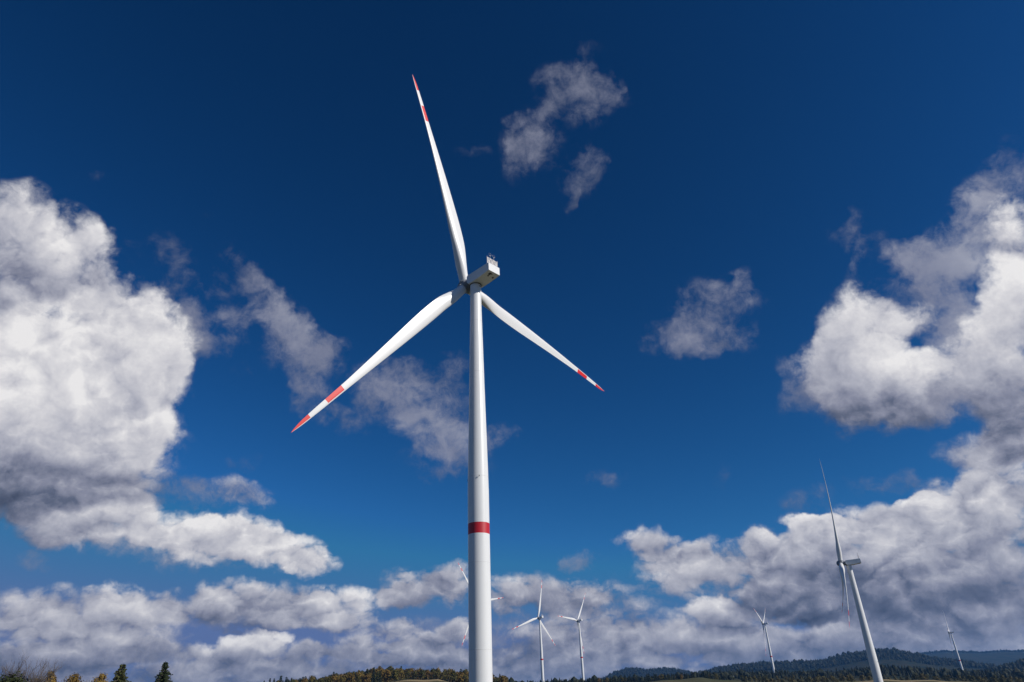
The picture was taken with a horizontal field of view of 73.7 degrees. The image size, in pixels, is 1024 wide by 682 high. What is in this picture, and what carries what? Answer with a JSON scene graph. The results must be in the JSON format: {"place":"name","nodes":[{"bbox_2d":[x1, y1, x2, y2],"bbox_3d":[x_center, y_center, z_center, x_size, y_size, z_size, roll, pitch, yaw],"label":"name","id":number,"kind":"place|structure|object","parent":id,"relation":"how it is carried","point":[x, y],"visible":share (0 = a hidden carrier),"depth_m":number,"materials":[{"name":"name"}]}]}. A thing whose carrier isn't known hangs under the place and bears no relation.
{"place":"outdoors","nodes":[
{"label":"outdoors","id":0,"kind":"place"},
{"bbox_2d":[0,0,1023,681],"label":"sky","id":1,"kind":"structure","parent":0,"point":[778,240],"materials":[{"name":"blue"}]},
{"bbox_2d":[382,652,1023,681],"bbox_3d":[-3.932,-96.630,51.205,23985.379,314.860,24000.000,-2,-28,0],"label":"ground","id":2,"kind":"structure","parent":0,"point":[997,658],"depth_m":2976.29,"materials":[{"name":"green plant"}]},
{"bbox_2d":[0,671,30,681],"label":"leafy tree","id":3,"kind":"object","parent":2,"relation":"on","point":[11,679],"visible":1,"depth_m":116.93,"materials":[{"name":"green plant"}]},
{"bbox_2d":[0,652,65,681],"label":"bare tree","id":4,"kind":"object","parent":2,"relation":"on","point":[34,677],"visible":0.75,"depth_m":123.11,"materials":[{"name":"brown plant"}]},
{"bbox_2d":[42,671,58,681],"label":"autumn tree","id":5,"kind":"object","parent":2,"relation":"on","point":[53,676],"visible":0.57,"depth_m":129.55,"materials":[{"name":"brown plant"}]},
{"bbox_2d":[61,672,87,681],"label":"autumn tree","id":6,"kind":"object","parent":2,"relation":"on","point":[74,677],"visible":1,"depth_m":130.94,"materials":[{"name":"yellow plant"}]},
{"bbox_2d":[91,672,107,681],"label":"autumn tree","id":7,"kind":"object","parent":2,"relation":"on","point":[101,678],"visible":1,"depth_m":133.15,"materials":[{"name":"yellow plant"}]},
{"bbox_2d":[110,664,131,681],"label":"spruce tree","id":8,"kind":"object","parent":2,"relation":"on","point":[120,675],"visible":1,"depth_m":139.56,"materials":[{"name":"green plant"}]},
{"bbox_2d":[155,661,172,681],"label":"spruce tree","id":9,"kind":"object","parent":2,"relation":"on","point":[162,676],"visible":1,"depth_m":146.83,"materials":[{"name":"green plant"}]},
{"bbox_2d":[345,673,355,681],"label":"autumn tree","id":10,"kind":"object","parent":2,"relation":"on","point":[350,677],"visible":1,"depth_m":730.05,"materials":[{"name":"brown plant"}]},
{"bbox_2d":[355,675,362,681],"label":"autumn tree","id":11,"kind":"object","parent":2,"relation":"on","point":[358,678],"visible":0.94,"depth_m":741.17,"materials":[{"name":"brown plant"}]},
{"bbox_2d":[362,674,371,681],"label":"autumn tree","id":12,"kind":"object","parent":2,"relation":"on","point":[367,677],"visible":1,"depth_m":753.87,"materials":[{"name":"brown plant"}]},
{"bbox_2d":[371,667,375,681],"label":"spruce tree","id":13,"kind":"object","parent":2,"relation":"on","point":[373,677],"visible":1,"depth_m":757.15,"materials":[{"name":"green plant"}]},
{"bbox_2d":[382,669,391,681],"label":"autumn tree","id":14,"kind":"object","parent":2,"relation":"on","point":[387,672],"visible":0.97,"depth_m":755.60,"materials":[{"name":"brown plant"}]},
{"bbox_2d":[389,669,399,680],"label":"autumn tree","id":15,"kind":"object","parent":2,"relation":"on","point":[395,673],"visible":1,"depth_m":744.83,"materials":[{"name":"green plant"}]},
{"bbox_2d":[397,668,404,681],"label":"autumn tree","id":16,"kind":"object","parent":2,"relation":"on","point":[400,673],"visible":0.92,"depth_m":752.64,"materials":[{"name":"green plant"}]},
{"bbox_2d":[405,671,409,679],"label":"autumn tree","id":17,"kind":"object","parent":2,"relation":"on","point":[406,676],"visible":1,"depth_m":843.03,"materials":[{"name":"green plant"}]},
{"bbox_2d":[418,670,425,679],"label":"autumn tree","id":18,"kind":"object","parent":2,"relation":"on","point":[421,675],"visible":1,"depth_m":845.59,"materials":[{"name":"green plant"}]},
{"bbox_2d":[424,669,431,679],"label":"autumn tree","id":19,"kind":"object","parent":2,"relation":"on","point":[427,672],"visible":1,"depth_m":850.24,"materials":[{"name":"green plant"}]},
{"bbox_2d":[435,670,440,677],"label":"autumn tree","id":20,"kind":"object","parent":2,"relation":"on","point":[437,672],"visible":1,"depth_m":834.24,"materials":[{"name":"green plant"}]},
{"bbox_2d":[292,74,603,681],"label":"wind turbine","id":21,"kind":"object","parent":2,"relation":"on","point":[472,284],"visible":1,"depth_m":158.99,"materials":[{"name":"white paint"}]},
{"bbox_2d":[446,669,450,681],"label":"autumn tree","id":22,"kind":"object","parent":2,"relation":"on","point":[448,671],"visible":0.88,"depth_m":855.35,"materials":[{"name":"green plant"}]},
{"bbox_2d":[448,670,457,681],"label":"autumn tree","id":23,"kind":"object","parent":2,"relation":"on","point":[454,675],"visible":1,"depth_m":756.38,"materials":[{"name":"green plant"}]},
{"bbox_2d":[457,672,464,681],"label":"autumn tree","id":24,"kind":"object","parent":2,"relation":"on","point":[459,675],"visible":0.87,"depth_m":766.57,"materials":[{"name":"brown plant"}]},
{"bbox_2d":[461,674,468,681],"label":"autumn tree","id":25,"kind":"object","parent":2,"relation":"on","point":[465,678],"visible":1,"depth_m":754.86,"materials":[{"name":"brown plant"}]},
{"bbox_2d":[458,563,502,643],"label":"wind turbine","id":26,"kind":"object","parent":2,"relation":"on","point":[491,599],"visible":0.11,"depth_m":985.98,"materials":[{"name":"white paint"}]},
{"bbox_2d":[498,675,505,681],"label":"autumn tree","id":27,"kind":"object","parent":2,"relation":"on","point":[502,678],"visible":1,"depth_m":746.92,"materials":[{"name":"brown plant"}]},
{"bbox_2d":[513,583,553,681],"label":"wind turbine","id":28,"kind":"object","parent":2,"relation":"on","point":[541,650],"visible":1,"depth_m":1148.76,"materials":[{"name":"white paint"}]},
{"bbox_2d":[559,596,584,679],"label":"wind turbine","id":29,"kind":"object","parent":2,"relation":"on","point":[581,645],"visible":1,"depth_m":1296.76,"materials":[{"name":"white paint"}]},
{"bbox_2d":[276,664,1023,681],"bbox_3d":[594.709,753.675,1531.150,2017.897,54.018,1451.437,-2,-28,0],"label":"forest","id":30,"kind":"object","parent":2,"relation":"on","point":[911,671],"visible":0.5,"depth_m":1167.13,"materials":[{"name":"green plant"}]},
{"bbox_2d":[754,609,774,672],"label":"wind turbine","id":31,"kind":"object","parent":2,"relation":"on","point":[769,648],"visible":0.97,"depth_m":1467.56,"materials":[{"name":"white paint"}]},
{"bbox_2d":[602,647,1023,679],"bbox_3d":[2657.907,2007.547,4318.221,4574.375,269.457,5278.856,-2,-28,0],"label":"forest","id":32,"kind":"object","parent":2,"relation":"on","point":[917,657],"visible":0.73,"depth_m":3228.68,"materials":[{"name":"green plant"}]},
{"bbox_2d":[820,462,882,681],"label":"wind turbine","id":33,"kind":"object","parent":2,"relation":"on","point":[871,653],"visible":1,"depth_m":374.55,"materials":[{"name":"white paint"}]},
{"bbox_2d":[943,612,962,669],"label":"wind turbine","id":34,"kind":"object","parent":2,"relation":"on","point":[958,657],"visible":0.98,"depth_m":1718.53,"materials":[{"name":"white paint"}]},
{"bbox_2d":[976,676,984,681],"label":"hillside bush","id":35,"kind":"object","parent":2,"relation":"on","point":[980,678],"visible":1,"depth_m":658.82,"materials":[{"name":"green plant"}]}
]}

